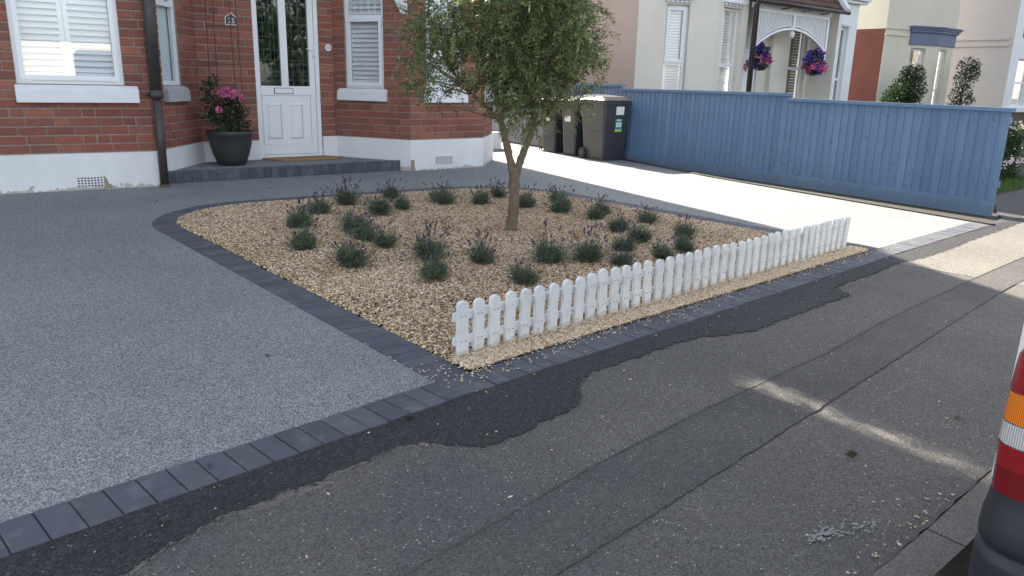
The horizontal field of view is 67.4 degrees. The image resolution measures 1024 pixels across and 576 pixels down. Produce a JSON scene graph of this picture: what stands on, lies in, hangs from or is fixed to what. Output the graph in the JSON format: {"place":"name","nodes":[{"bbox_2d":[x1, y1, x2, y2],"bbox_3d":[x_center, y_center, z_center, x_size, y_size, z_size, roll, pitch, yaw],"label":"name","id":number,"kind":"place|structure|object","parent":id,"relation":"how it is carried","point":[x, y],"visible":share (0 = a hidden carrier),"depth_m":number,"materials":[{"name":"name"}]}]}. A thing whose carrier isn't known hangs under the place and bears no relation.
{"place":"outdoors","nodes":[
{"label":"outdoors","id":0,"kind":"place"},
{"bbox_2d":[176,188,801,367],"bbox_3d":[-0.178,-0.507,6.852,4.600,0.032,5.550,-11,19,-38],"label":"gravel bed","id":1,"kind":"object","parent":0,"point":[355,271],"visible":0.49,"depth_m":5.93,"materials":[{"name":"beige gravel"}]},
{"bbox_2d":[272,220,328,252],"bbox_3d":[-1.613,-0.405,5.883,0.297,0.263,0.386,14,20,40],"label":"lavender","id":2,"kind":"object","parent":1,"relation":"on","point":[300,240],"visible":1,"depth_m":5.87,"materials":[{"name":"green plant"}]},
{"bbox_2d":[280,197,320,228],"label":"lavender","id":3,"kind":"object","parent":1,"relation":"on","point":[301,216],"visible":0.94,"depth_m":6.71,"materials":[{"name":"green plant"}]},
{"bbox_2d":[301,189,337,214],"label":"lavender","id":4,"kind":"object","parent":1,"relation":"on","point":[322,206],"visible":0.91,"depth_m":7.44,"materials":[{"name":"green plant"}]},
{"bbox_2d":[319,175,367,207],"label":"lavender","id":5,"kind":"object","parent":1,"relation":"on","point":[349,198],"visible":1,"depth_m":7.95,"materials":[{"name":"green plant"}]},
{"bbox_2d":[321,222,378,269],"bbox_3d":[-1.109,-0.280,5.381,0.436,0.326,0.297,5,15,12],"label":"lavender","id":6,"kind":"object","parent":1,"relation":"on","point":[348,257],"visible":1,"depth_m":5.36,"materials":[{"name":"green plant"}]},
{"bbox_2d":[334,202,376,232],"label":"lavender","id":7,"kind":"object","parent":1,"relation":"on","point":[347,220],"visible":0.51,"depth_m":6.55,"materials":[{"name":"green plant"}]},
{"bbox_2d":[347,209,391,241],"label":"lavender","id":8,"kind":"object","parent":1,"relation":"on","point":[358,232],"visible":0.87,"depth_m":6.25,"materials":[{"name":"green plant"}]},
{"bbox_2d":[357,187,402,216],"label":"lavender","id":9,"kind":"object","parent":1,"relation":"on","point":[380,206],"visible":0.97,"depth_m":7.41,"materials":[{"name":"green plant"}]},
{"bbox_2d":[371,223,403,248],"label":"lavender","id":10,"kind":"object","parent":1,"relation":"on","point":[383,241],"visible":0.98,"depth_m":6.03,"materials":[{"name":"green plant"}]},
{"bbox_2d":[377,177,405,198],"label":"lavender","id":11,"kind":"object","parent":1,"relation":"on","point":[388,192],"visible":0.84,"depth_m":8.49,"materials":[{"name":"green plant"}]},
{"bbox_2d":[387,192,413,209],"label":"lavender","id":12,"kind":"object","parent":1,"relation":"on","point":[400,205],"visible":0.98,"depth_m":7.81,"materials":[{"name":"green plant"}]},
{"bbox_2d":[391,219,455,260],"bbox_3d":[-0.627,-0.348,5.663,0.504,0.304,0.360,-3,15,-24],"label":"lavender","id":13,"kind":"object","parent":1,"relation":"on","point":[422,247],"visible":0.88,"depth_m":5.65,"materials":[{"name":"green plant"}]},
{"bbox_2d":[403,244,460,282],"bbox_3d":[-0.526,-0.169,5.084,0.355,0.261,0.274,-3,16,-17],"label":"lavender","id":14,"kind":"object","parent":1,"relation":"on","point":[438,271],"visible":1,"depth_m":5.07,"materials":[{"name":"green plant"}]},
{"bbox_2d":[424,180,456,200],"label":"lavender","id":15,"kind":"object","parent":1,"relation":"on","point":[430,193],"visible":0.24,"depth_m":8.39,"materials":[{"name":"green plant"}]},
{"bbox_2d":[430,183,462,204],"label":"lavender","id":16,"kind":"object","parent":1,"relation":"on","point":[442,199],"visible":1,"depth_m":8.17,"materials":[{"name":"green plant"}]},
{"bbox_2d":[459,228,503,264],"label":"lavender","id":17,"kind":"object","parent":1,"relation":"on","point":[479,255],"visible":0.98,"depth_m":5.50,"materials":[{"name":"green plant"}]},
{"bbox_2d":[467,184,497,204],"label":"lavender","id":18,"kind":"object","parent":1,"relation":"on","point":[480,198],"visible":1,"depth_m":8.21,"materials":[{"name":"green plant"}]},
{"bbox_2d":[486,178,508,197],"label":"lavender","id":19,"kind":"object","parent":1,"relation":"on","point":[499,193],"visible":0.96,"depth_m":8.73,"materials":[{"name":"green plant"}]},
{"bbox_2d":[385,0,620,231],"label":"olive tree","id":20,"kind":"object","parent":1,"relation":"on","point":[502,76],"visible":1,"depth_m":6.30,"materials":[{"name":"green plant"}]},
{"bbox_2d":[508,182,538,207],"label":"lavender","id":21,"kind":"object","parent":1,"relation":"on","point":[527,201],"visible":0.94,"depth_m":8.04,"materials":[{"name":"green plant"}]},
{"bbox_2d":[502,253,545,284],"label":"lavender","id":22,"kind":"object","parent":1,"relation":"on","point":[522,275],"visible":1,"depth_m":5.00,"materials":[{"name":"green plant"}]},
{"bbox_2d":[526,219,578,265],"bbox_3d":[0.297,-0.314,5.582,0.431,0.364,0.263,4,15,12],"label":"lavender","id":23,"kind":"object","parent":1,"relation":"on","point":[549,255],"visible":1,"depth_m":5.56,"materials":[{"name":"green plant"}]},
{"bbox_2d":[542,182,571,202],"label":"lavender","id":24,"kind":"object","parent":1,"relation":"on","point":[553,194],"visible":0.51,"depth_m":8.46,"materials":[{"name":"green plant"}]},
{"bbox_2d":[544,185,574,213],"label":"lavender","id":25,"kind":"object","parent":1,"relation":"on","point":[561,205],"visible":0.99,"depth_m":7.80,"materials":[{"name":"green plant"}]},
{"bbox_2d":[567,222,609,263],"bbox_3d":[0.559,-0.324,5.669,0.342,0.333,0.408,3,10,-11],"label":"lavender","id":26,"kind":"object","parent":1,"relation":"on","point":[590,252],"visible":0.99,"depth_m":5.63,"materials":[{"name":"green plant"}]},
{"bbox_2d":[584,199,605,220],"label":"lavender","id":27,"kind":"object","parent":1,"relation":"on","point":[595,213],"visible":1,"depth_m":7.47,"materials":[{"name":"green plant"}]},
{"bbox_2d":[581,193,615,214],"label":"lavender","id":28,"kind":"object","parent":1,"relation":"on","point":[606,207],"visible":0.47,"depth_m":7.78,"materials":[{"name":"green plant"}]},
{"bbox_2d":[603,208,635,231],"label":"lavender","id":29,"kind":"object","parent":1,"relation":"on","point":[614,223],"visible":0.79,"depth_m":6.93,"materials":[{"name":"green plant"}]},
{"bbox_2d":[603,225,643,251],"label":"lavender","id":30,"kind":"object","parent":1,"relation":"on","point":[629,239],"visible":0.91,"depth_m":6.08,"materials":[{"name":"green plant"}]},
{"bbox_2d":[606,242,642,266],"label":"lavender","id":31,"kind":"object","parent":1,"relation":"on","point":[625,259],"visible":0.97,"depth_m":5.59,"materials":[{"name":"green plant"}]},
{"bbox_2d":[622,216,656,242],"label":"lavender","id":32,"kind":"object","parent":1,"relation":"on","point":[644,234],"visible":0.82,"depth_m":6.43,"materials":[{"name":"green plant"}]},
{"bbox_2d":[632,203,665,223],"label":"lavender","id":33,"kind":"object","parent":1,"relation":"on","point":[643,217],"visible":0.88,"depth_m":7.37,"materials":[{"name":"green plant"}]},
{"bbox_2d":[448,245,868,369],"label":"front gravel","id":34,"kind":"structure","parent":1,"relation":"on","point":[482,357],"depth_m":4.41,"materials":[{"name":"beige gravel"}]},
{"bbox_2d":[452,217,850,356],"bbox_3d":[1.268,-0.124,5.044,4.188,0.306,0.058,-12,20,-41],"label":"picket fence","id":35,"kind":"object","parent":34,"relation":"on","point":[816,240],"visible":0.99,"depth_m":4.53,"materials":[{"name":"white paint"}]},
{"bbox_2d":[648,235,677,260],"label":"lavender","id":36,"kind":"object","parent":1,"relation":"on","point":[665,252],"visible":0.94,"depth_m":5.82,"materials":[{"name":"green plant"}]},
{"bbox_2d":[670,229,699,252],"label":"lavender","id":37,"kind":"object","parent":1,"relation":"on","point":[682,243],"visible":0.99,"depth_m":6.12,"materials":[{"name":"green plant"}]},
{"bbox_2d":[669,213,701,236],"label":"lavender","id":38,"kind":"object","parent":1,"relation":"on","point":[681,227],"visible":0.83,"depth_m":6.73,"materials":[{"name":"green plant"}]},
{"bbox_2d":[0,142,979,522],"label":"driveway","id":39,"kind":"structure","parent":0,"point":[134,342],"depth_m":4.11,"materials":[{"name":"grey gravel"}]},
{"bbox_2d":[168,157,399,183],"bbox_3d":[-3.215,-1.666,10.719,3.369,0.183,1.015,-11,19,-38],"label":"doorstep","id":40,"kind":"object","parent":39,"relation":"on","point":[216,171],"visible":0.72,"depth_m":10.32,"materials":[{"name":"stone"}]},
{"bbox_2d":[206,129,253,165],"bbox_3d":[-3.748,-1.875,10.243,0.604,0.445,0.604,-11,19,-38],"label":"flower pot","id":41,"kind":"object","parent":40,"relation":"on","point":[228,148],"visible":0.94,"depth_m":10.05,"materials":[{"name":"black plastic"}]},
{"bbox_2d":[204,0,245,130],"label":"trellis","id":42,"kind":"object","parent":41,"relation":"in","point":[216,63],"visible":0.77,"depth_m":9.98,"materials":[{"name":"metal"}]},
{"bbox_2d":[199,73,251,131],"bbox_3d":[-3.773,-2.394,10.109,0.649,0.840,0.474,-4,16,-18],"label":"rose","id":43,"kind":"object","parent":41,"relation":"in","point":[235,123],"visible":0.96,"depth_m":10.05,"materials":[{"name":"green plant"}]},
{"bbox_2d":[262,155,343,160],"bbox_3d":[-3.022,-1.896,11.209,1.180,0.020,0.410,-11,19,-38],"label":"doormat","id":44,"kind":"object","parent":40,"relation":"on","point":[301,158],"visible":1,"depth_m":11.12,"materials":[{"name":"brown fabric"}]},
{"bbox_2d":[492,132,501,148],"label":"wall","id":45,"kind":"structure","parent":39,"relation":"on","point":[496,142],"depth_m":15.34,"materials":[{"name":"white paint"}]},
{"bbox_2d":[100,176,959,467],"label":"fallen leaves","id":46,"kind":"object","parent":39,"relation":"on","point":[850,454],"visible":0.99,"depth_m":3.02,"materials":[{"name":"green plant"}]},
{"bbox_2d":[542,96,572,152],"bbox_3d":[0.907,-3.183,14.914,0.614,1.060,0.483,-9,18,-34],"label":"wheelie bin","id":47,"kind":"object","parent":39,"relation":"on","point":[552,141],"visible":0.28,"depth_m":14.77,"materials":[{"name":"plastic"}]},
{"bbox_2d":[561,96,583,155],"bbox_3d":[1.256,-3.020,14.317,0.603,1.070,0.465,-8,18,-32],"label":"wheelie bin","id":48,"kind":"object","parent":39,"relation":"on","point":[572,142],"visible":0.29,"depth_m":14.17,"materials":[{"name":"plastic"}]},
{"bbox_2d":[578,94,632,160],"bbox_3d":[1.623,-2.863,13.671,0.609,1.118,0.854,-7,17,-30],"label":"wheelie bin","id":49,"kind":"object","parent":39,"relation":"on","point":[606,142],"visible":0.92,"depth_m":13.41,"materials":[{"name":"plastic"}]},
{"bbox_2d":[133,264,1023,575],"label":"pavement","id":50,"kind":"structure","parent":0,"point":[901,432],"depth_m":2.68,"materials":[{"name":"grey asphalt"}]},
{"bbox_2d":[0,379,495,554],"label":"joint bed","id":51,"kind":"object","parent":50,"relation":"on","point":[118,508],"visible":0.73,"depth_m":2.35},
{"bbox_2d":[120,442,450,575],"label":"dusty margin","id":52,"kind":"object","parent":50,"relation":"on","point":[282,497],"visible":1,"depth_m":2.46,"materials":[{"name":"asphalt"}]},
{"bbox_2d":[0,217,1023,575],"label":"tarmac strip","id":53,"kind":"object","parent":50,"relation":"on","point":[128,543],"visible":0.98,"depth_m":2.91,"materials":[{"name":"black asphalt"}]},
{"bbox_2d":[118,221,1022,575],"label":"tarmac crumbs","id":54,"kind":"object","parent":53,"relation":"on","point":[540,421],"visible":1,"depth_m":2.90,"materials":[{"name":"black asphalt"}]},
{"bbox_2d":[94,248,984,573],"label":"loose gravel","id":55,"kind":"structure","parent":50,"relation":"on","point":[670,384],"depth_m":3.65,"materials":[{"name":"beige gravel"}]},
{"bbox_2d":[397,256,1023,575],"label":"joint","id":56,"kind":"object","parent":50,"relation":"on","point":[410,570],"visible":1,"depth_m":2.88,"materials":[{"name":"black asphalt"}]},
{"bbox_2d":[406,258,1023,575],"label":"trench patch","id":57,"kind":"object","parent":50,"relation":"on","point":[591,510],"visible":1,"depth_m":2.77,"materials":[{"name":"grey asphalt"}]},
{"bbox_2d":[396,279,975,575],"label":"joint grit","id":58,"kind":"object","parent":57,"relation":"on","point":[679,424],"visible":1,"depth_m":3.08,"materials":[{"name":"grey gravel"}]},
{"bbox_2d":[553,280,1022,575],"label":"joint","id":59,"kind":"object","parent":50,"relation":"on","point":[654,513],"visible":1,"depth_m":2.76,"materials":[{"name":"black asphalt"}]},
{"bbox_2d":[802,514,880,543],"bbox_3d":[1.004,0.737,2.339,0.302,0.001,0.121,-11,19,-38],"label":"pale scuff","id":60,"kind":"object","parent":50,"relation":"on","point":[828,533],"visible":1,"depth_m":2.33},
{"bbox_2d":[900,216,1023,285],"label":"worn footway","id":61,"kind":"structure","parent":50,"relation":"on","point":[977,256],"depth_m":6.35,"materials":[{"name":"concrete"}]},
{"bbox_2d":[639,138,1023,222],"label":"garden ground","id":62,"kind":"structure","parent":0,"point":[994,218],"depth_m":9.41,"materials":[{"name":"grey concrete"}]},
{"bbox_2d":[0,0,494,193],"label":"brick house","id":63,"kind":"structure","parent":62,"relation":"on","point":[76,109],"depth_m":10.25,"materials":[{"name":"brick"}]},
{"bbox_2d":[5,0,139,102],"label":"window","id":64,"kind":"structure","parent":63,"relation":"in","point":[88,31],"depth_m":8.43,"materials":[{"name":"white plastic"}]},
{"bbox_2d":[142,0,170,186],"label":"drainpipe","id":65,"kind":"object","parent":63,"relation":"attached to","point":[155,93],"visible":0.95,"depth_m":8.80,"materials":[{"name":"black paint"}]},
{"bbox_2d":[155,0,190,101],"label":"window","id":66,"kind":"structure","parent":63,"relation":"in","point":[171,93],"depth_m":9.53,"materials":[{"name":"white plastic"}]},
{"bbox_2d":[225,13,237,24],"bbox_3d":[-3.794,-3.633,10.364,0.167,0.161,0.020,-11,19,-38],"label":"number plaque","id":67,"kind":"object","parent":63,"relation":"attached to","point":[233,19],"visible":0.86,"depth_m":10.36,"materials":[{"name":"white paint"}]},
{"bbox_2d":[255,0,317,154],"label":"door","id":68,"kind":"structure","parent":63,"relation":"in","point":[289,117],"depth_m":11.13,"materials":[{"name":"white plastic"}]},
{"bbox_2d":[325,44,330,50],"bbox_3d":[-2.711,-3.541,11.311,0.095,0.095,0.022,-11,19,-38],"label":"doorbell","id":69,"kind":"object","parent":63,"relation":"attached to","point":[327,47],"visible":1,"depth_m":11.30,"materials":[{"name":"white plastic"}]},
{"bbox_2d":[337,0,387,101],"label":"window","id":70,"kind":"structure","parent":63,"relation":"in","point":[363,18],"depth_m":11.25,"materials":[{"name":"white plastic"}]},
{"bbox_2d":[424,0,467,102],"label":"window","id":71,"kind":"structure","parent":63,"relation":"in","point":[447,100],"depth_m":11.33,"materials":[{"name":"white plastic"}]},
{"bbox_2d":[484,34,494,101],"bbox_3d":[-0.391,-3.787,12.154,0.185,1.635,0.660,3,15,6],"label":"window","id":72,"kind":"structure","parent":63,"relation":"in","point":[488,34],"depth_m":12.16,"materials":[{"name":"white plastic"}]},
{"bbox_2d":[0,186,990,557],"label":"block edging","id":73,"kind":"object","parent":62,"relation":"on","point":[60,520],"visible":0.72,"depth_m":3.54,"materials":[{"name":"grey concrete"}]},
{"bbox_2d":[492,83,547,145],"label":"block wall","id":74,"kind":"structure","parent":62,"relation":"on","point":[495,127],"depth_m":16.88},
{"bbox_2d":[493,0,871,100],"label":"cream house","id":75,"kind":"structure","parent":62,"relation":"on","point":[703,45],"depth_m":15.95,"materials":[{"name":"white paint"}]},
{"bbox_2d":[661,4,688,89],"bbox_3d":[3.234,-4.575,15.693,0.485,2.260,0.320,-1,15,-9],"label":"window","id":76,"kind":"structure","parent":75,"relation":"in","point":[676,15],"depth_m":15.54,"materials":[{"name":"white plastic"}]},
{"bbox_2d":[717,8,737,90],"bbox_3d":[4.319,-4.654,16.084,0.620,2.260,0.300,-11,19,-38],"label":"window","id":77,"kind":"structure","parent":75,"relation":"in","point":[723,62],"depth_m":16.04,"materials":[{"name":"white plastic"}]},
{"bbox_2d":[741,52,748,91],"bbox_3d":[5.183,-4.334,17.534,0.730,2.030,0.050,-11,19,-38],"label":"porch door","id":78,"kind":"structure","parent":75,"relation":"in","point":[746,56],"depth_m":17.45,"materials":[{"name":"paint"}]},
{"bbox_2d":[746,0,760,91],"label":"downpipe","id":79,"kind":"object","parent":75,"relation":"attached to","point":[752,45],"visible":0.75,"depth_m":15.89,"materials":[{"name":"black paint"}]},
{"bbox_2d":[743,42,773,70],"bbox_3d":[5.330,-5.015,16.519,0.673,0.705,0.631,-11,19,-38],"label":"hanging basket","id":80,"kind":"object","parent":75,"relation":"hanging from","point":[761,49],"visible":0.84,"depth_m":16.41,"materials":[{"name":"purple plant"}]},
{"bbox_2d":[785,30,804,97],"bbox_3d":[6.720,-5.335,18.758,0.750,2.400,0.300,-11,19,-38],"label":"window","id":81,"kind":"structure","parent":75,"relation":"in","point":[798,68],"depth_m":18.81,"materials":[{"name":"white plastic"}]},
{"bbox_2d":[800,45,828,75],"bbox_3d":[7.056,-5.287,17.866,0.627,0.719,0.734,-2,15,-14],"label":"hanging basket","id":82,"kind":"object","parent":75,"relation":"hanging from","point":[816,67],"visible":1,"depth_m":17.77,"materials":[{"name":"purple plant"}]},
{"bbox_2d":[834,28,845,99],"bbox_3d":[7.898,-5.182,18.774,0.350,2.250,0.050,-11,19,-38],"label":"window","id":83,"kind":"structure","parent":75,"relation":"in","point":[843,29],"depth_m":18.77,"materials":[{"name":"white plastic"}]},
{"bbox_2d":[501,141,994,224],"bbox_3d":[1.639,-2.327,14.003,0.473,0.120,14.368,-7,17,-28],"label":"driveway edging","id":84,"kind":"object","parent":62,"relation":"on","point":[923,212],"visible":0.19,"depth_m":9.61,"materials":[{"name":"concrete"}]},
{"bbox_2d":[551,83,1016,216],"bbox_3d":[3.086,-2.398,12.097,0.155,1.510,9.022,-7,17,-30],"label":"blue fence","id":85,"kind":"object","parent":62,"relation":"on","point":[947,157],"visible":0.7,"depth_m":10.17,"materials":[{"name":"wood"}]},
{"bbox_2d":[879,63,927,103],"bbox_3d":[9.753,-4.577,19.233,1.203,2.083,1.080,-11,19,-38],"label":"clipped shrub","id":86,"kind":"object","parent":62,"relation":"on","point":[907,94],"visible":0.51,"depth_m":19.02,"materials":[{"name":"green plant"}]},
{"bbox_2d":[947,56,982,105],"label":"climbing shrub","id":87,"kind":"object","parent":62,"relation":"on","point":[967,70],"visible":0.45,"depth_m":20.63,"materials":[{"name":"green plant"}]},
{"bbox_2d":[996,160,1023,195],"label":"lawn","id":88,"kind":"structure","parent":62,"relation":"on","point":[1021,168],"depth_m":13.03,"materials":[{"name":"plant"}]},
{"bbox_2d":[999,136,1023,180],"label":"flower border","id":89,"kind":"object","parent":88,"relation":"on","point":[1007,162],"visible":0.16,"depth_m":11.98,"materials":[{"name":"green plant"}]},
{"bbox_2d":[1004,120,1023,159],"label":"white flower shrub","id":90,"kind":"object","parent":88,"relation":"on","point":[1014,137],"visible":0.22,"depth_m":15.61,"materials":[{"name":"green plant"}]},
{"bbox_2d":[678,61,1023,98],"label":"sky","id":91,"kind":"structure","parent":0,"point":[1020,68],"materials":[{"name":"white"}]},
{"bbox_2d":[847,0,963,104],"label":"yellow house","id":92,"kind":"structure","parent":0,"point":[892,36],"depth_m":20.30,"materials":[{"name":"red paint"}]},
{"bbox_2d":[907,48,922,91],"bbox_3d":[10.715,-5.517,20.909,0.510,1.920,0.300,-4,16,-19],"label":"window","id":93,"kind":"structure","parent":92,"relation":"in","point":[912,49],"depth_m":20.70,"materials":[{"name":"white plastic"}]},
{"bbox_2d":[933,50,943,103],"bbox_3d":[11.673,-5.587,21.255,0.470,1.920,0.050,-11,19,-38],"label":"window","id":94,"kind":"structure","parent":92,"relation":"in","point":[942,51],"depth_m":21.29,"materials":[{"name":"white plastic"}]},
{"bbox_2d":[911,0,1023,135],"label":"pink house","id":95,"kind":"structure","parent":0,"point":[991,36],"depth_m":22.48,"materials":[{"name":"white paint"}]},
{"bbox_2d":[1011,59,1023,105],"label":"window","id":96,"kind":"structure","parent":95,"relation":"in","point":[1022,83],"depth_m":23.31,"materials":[{"name":"white plastic"}]},
{"bbox_2d":[968,326,1023,575],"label":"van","id":97,"kind":"object","parent":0,"point":[998,547],"visible":1,"depth_m":1.73,"materials":[{"name":"white paint"}]},
{"bbox_2d":[994,188,1023,223],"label":"garden path","id":98,"kind":"structure","parent":0,"point":[1009,205],"depth_m":9.25,"materials":[{"name":"concrete"}]},
{"bbox_2d":[1011,99,1017,103],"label":"ground","id":99,"kind":"structure","parent":0,"point":[1014,101],"depth_m":170.87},
{"bbox_2d":[871,471,991,575],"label":"kerb","id":100,"kind":"structure","parent":99,"relation":"on","point":[942,545],"depth_m":2.29,"materials":[{"name":"concrete"}]},
{"bbox_2d":[864,465,992,575],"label":"kerb joint","id":101,"kind":"object","parent":100,"relation":"on","point":[941,512],"visible":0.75,"depth_m":2.40,"materials":[{"name":"black asphalt"}]}
]}

